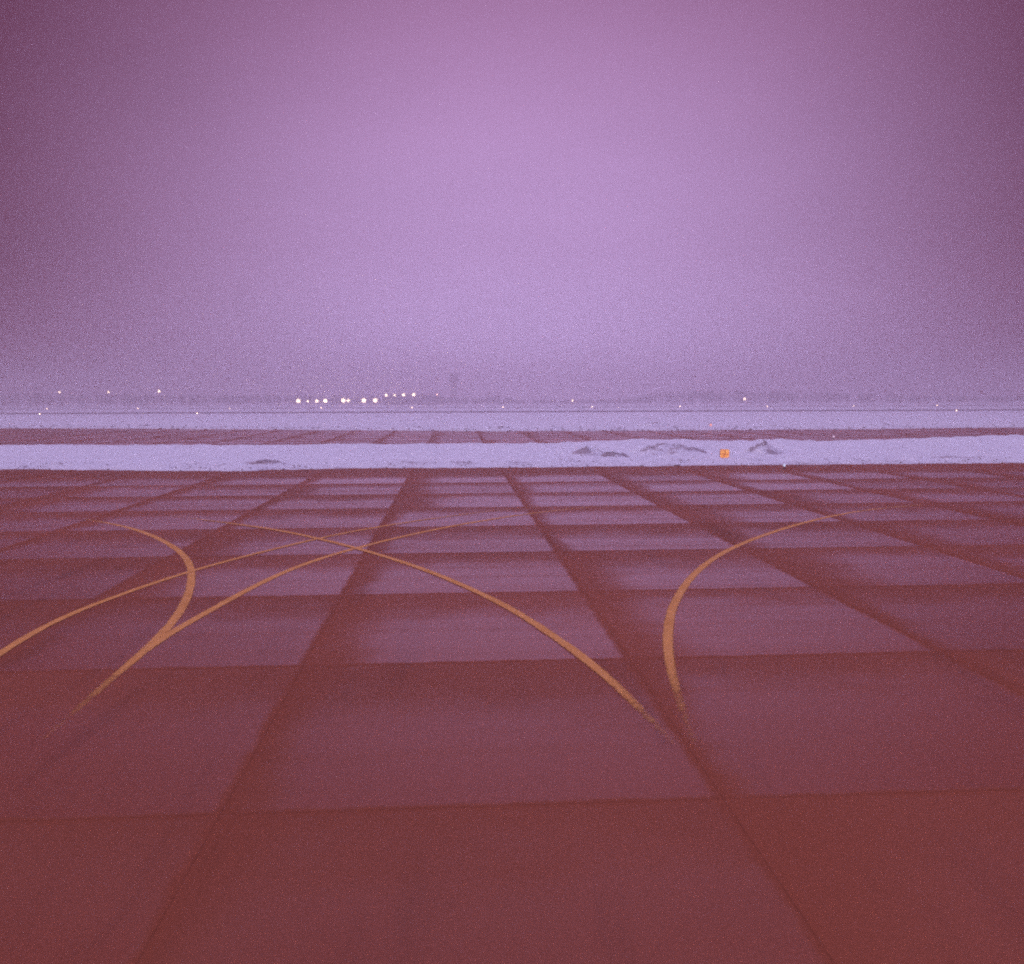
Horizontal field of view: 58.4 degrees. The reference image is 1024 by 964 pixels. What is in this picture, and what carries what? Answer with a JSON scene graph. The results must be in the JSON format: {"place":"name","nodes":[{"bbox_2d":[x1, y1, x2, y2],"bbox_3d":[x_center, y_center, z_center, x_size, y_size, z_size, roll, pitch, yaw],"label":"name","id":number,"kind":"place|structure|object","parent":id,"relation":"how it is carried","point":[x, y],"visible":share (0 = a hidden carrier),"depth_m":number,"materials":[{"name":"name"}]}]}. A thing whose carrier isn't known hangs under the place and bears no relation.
{"place":"outdoors","nodes":[
{"label":"outdoors","id":0,"kind":"place"},
{"bbox_2d":[448,373,458,403],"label":"control tower","id":1,"kind":"structure","parent":0,"point":[453,380],"depth_m":956.79,"materials":[{"name":"concrete"}]},
{"bbox_2d":[449,375,458,379],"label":"cab window","id":2,"kind":"structure","parent":1,"relation":"in","point":[451,377],"depth_m":954.60,"materials":[{"name":"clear glass"}]},
{"bbox_2d":[0,400,1023,425],"bbox_3d":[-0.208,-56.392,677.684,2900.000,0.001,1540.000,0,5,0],"label":"ground","id":3,"kind":"structure","parent":0,"point":[637,418],"depth_m":330.00,"materials":[{"name":"white snow"}]},
{"bbox_2d":[0,392,384,405],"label":"wood","id":4,"kind":"object","parent":3,"relation":"on","point":[224,399],"visible":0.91,"depth_m":840.50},
{"bbox_2d":[340,398,346,404],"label":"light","id":5,"kind":"object","parent":3,"relation":"on","point":[343,400],"visible":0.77,"depth_m":776.91,"materials":[{"name":"white"}]},
{"bbox_2d":[360,398,366,402],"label":"lamp post","id":6,"kind":"object","parent":3,"relation":"on","point":[363,400],"visible":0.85,"depth_m":776.91,"materials":[{"name":"white"}]},
{"bbox_2d":[385,394,441,404],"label":"hangar","id":7,"kind":"structure","parent":3,"relation":"on","point":[424,399],"depth_m":811.60,"materials":[{"name":"metal"}]},
{"bbox_2d":[389,398,400,404],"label":"door","id":8,"kind":"structure","parent":7,"relation":"in","point":[391,400],"depth_m":811.74,"materials":[{"name":"metal"}]},
{"bbox_2d":[406,398,417,404],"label":"door","id":9,"kind":"structure","parent":7,"relation":"in","point":[409,401],"depth_m":811.74,"materials":[{"name":"metal"}]},
{"bbox_2d":[423,398,434,404],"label":"door","id":10,"kind":"structure","parent":7,"relation":"in","point":[426,401],"depth_m":811.74,"materials":[{"name":"metal"}]},
{"bbox_2d":[0,463,1023,963],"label":"apron","id":11,"kind":"object","parent":3,"relation":"on","point":[356,757],"visible":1,"depth_m":17.16,"materials":[{"name":"concrete"}]},
{"bbox_2d":[87,519,194,694],"bbox_3d":[-13.165,3.128,31.883,4.068,0.001,32.757,-3,6,-24],"label":"painted line","id":12,"kind":"object","parent":11,"relation":"on","point":[178,612],"visible":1,"depth_m":26.92,"materials":[{"name":"yellow paint"}]},
{"bbox_2d":[0,509,507,655],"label":"painted line","id":13,"kind":"object","parent":11,"relation":"on","point":[7,648],"visible":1,"depth_m":28.16,"materials":[{"name":"yellow paint"}]},
{"bbox_2d":[139,506,598,650],"bbox_3d":[-3.388,2.567,37.540,4.806,0.001,33.087,2,6,27],"label":"painted line","id":14,"kind":"object","parent":11,"relation":"on","point":[157,641],"visible":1,"depth_m":28.55,"materials":[{"name":"yellow paint"}]},
{"bbox_2d":[191,518,661,730],"bbox_3d":[-6.644,2.955,33.374,4.875,0.001,39.972,-4,6,-35],"label":"painted line","id":15,"kind":"object","parent":11,"relation":"on","point":[600,671],"visible":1,"depth_m":24.55,"materials":[{"name":"yellow paint"}]},
{"bbox_2d":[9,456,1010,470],"bbox_3d":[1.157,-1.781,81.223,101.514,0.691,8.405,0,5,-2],"label":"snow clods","id":16,"kind":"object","parent":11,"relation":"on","point":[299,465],"visible":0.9,"depth_m":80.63,"materials":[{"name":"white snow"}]},
{"bbox_2d":[662,505,914,706],"bbox_3d":[10.662,2.792,34.575,5.438,0.001,40.087,3,6,29],"label":"painted line","id":17,"kind":"object","parent":11,"relation":"on","point":[669,620],"visible":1,"depth_m":26.18,"materials":[{"name":"yellow paint"}]},
{"bbox_2d":[0,434,1023,470],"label":"snow field","id":18,"kind":"structure","parent":3,"relation":"on","point":[164,457],"depth_m":92.08,"materials":[{"name":"white snow"}]},
{"bbox_2d":[250,459,285,464],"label":"snow heap","id":19,"kind":"object","parent":18,"relation":"on","point":[265,461],"visible":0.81,"depth_m":79.39,"materials":[{"name":"white snow"}]},
{"bbox_2d":[569,446,604,455],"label":"snow heap","id":20,"kind":"object","parent":18,"relation":"on","point":[587,451],"visible":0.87,"depth_m":90.91,"materials":[{"name":"white snow"}]},
{"bbox_2d":[601,452,629,457],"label":"snow heap","id":21,"kind":"object","parent":18,"relation":"on","point":[611,454],"visible":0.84,"depth_m":88.25,"materials":[{"name":"white snow"}]},
{"bbox_2d":[628,443,706,455],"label":"snow heap","id":22,"kind":"object","parent":18,"relation":"on","point":[658,449],"visible":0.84,"depth_m":92.43,"materials":[{"name":"white snow"}]},
{"bbox_2d":[720,449,728,457],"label":"airfield sign","id":23,"kind":"object","parent":18,"relation":"on","point":[724,453],"visible":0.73,"depth_m":85.76,"materials":[{"name":"orange"}]},
{"bbox_2d":[743,440,784,454],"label":"snow heap","id":24,"kind":"object","parent":18,"relation":"on","point":[764,447],"visible":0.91,"depth_m":92.28,"materials":[{"name":"white snow"}]},
{"bbox_2d":[0,422,1023,430],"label":"snow bank","id":25,"kind":"structure","parent":3,"relation":"on","point":[626,428],"depth_m":177.24,"materials":[{"name":"white snow"}]},
{"bbox_2d":[9,423,1023,430],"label":"snow crumbs","id":26,"kind":"object","parent":25,"relation":"on","point":[735,427],"visible":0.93,"depth_m":172.95,"materials":[{"name":"white snow"}]},
{"bbox_2d":[637,422,673,426],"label":"snow heap","id":27,"kind":"object","parent":25,"relation":"on","point":[658,424],"visible":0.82,"depth_m":184.44,"materials":[{"name":"white snow"}]},
{"bbox_2d":[0,428,1023,444],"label":"taxiway","id":28,"kind":"structure","parent":3,"relation":"on","point":[50,436],"depth_m":144.74,"materials":[{"name":"grey asphalt"}]},
{"bbox_2d":[0,409,1023,413],"bbox_3d":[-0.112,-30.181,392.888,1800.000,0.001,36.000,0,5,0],"label":"runway","id":29,"kind":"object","parent":3,"relation":"on","point":[524,411],"visible":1,"depth_m":391.37,"materials":[{"name":"grey asphalt"}]},
{"bbox_2d":[384,394,651,403],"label":"thicket","id":30,"kind":"object","parent":3,"relation":"on","point":[647,399],"visible":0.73,"depth_m":840.98,"materials":[{"name":"green plant"}]},
{"bbox_2d":[647,390,1023,403],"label":"grove","id":31,"kind":"object","parent":3,"relation":"on","point":[710,396],"visible":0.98,"depth_m":842.59,"materials":[{"name":"green plant"}]},
{"bbox_2d":[0,0,1023,402],"label":"sky","id":32,"kind":"structure","parent":0,"point":[526,200],"materials":[{"name":"purple"}]},
{"bbox_2d":[138,405,1023,408],"bbox_3d":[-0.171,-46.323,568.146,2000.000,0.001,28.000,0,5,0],"label":"perimeter road","id":33,"kind":"structure","parent":0,"point":[536,407],"depth_m":569.25,"materials":[{"name":"grey asphalt"}]}
]}

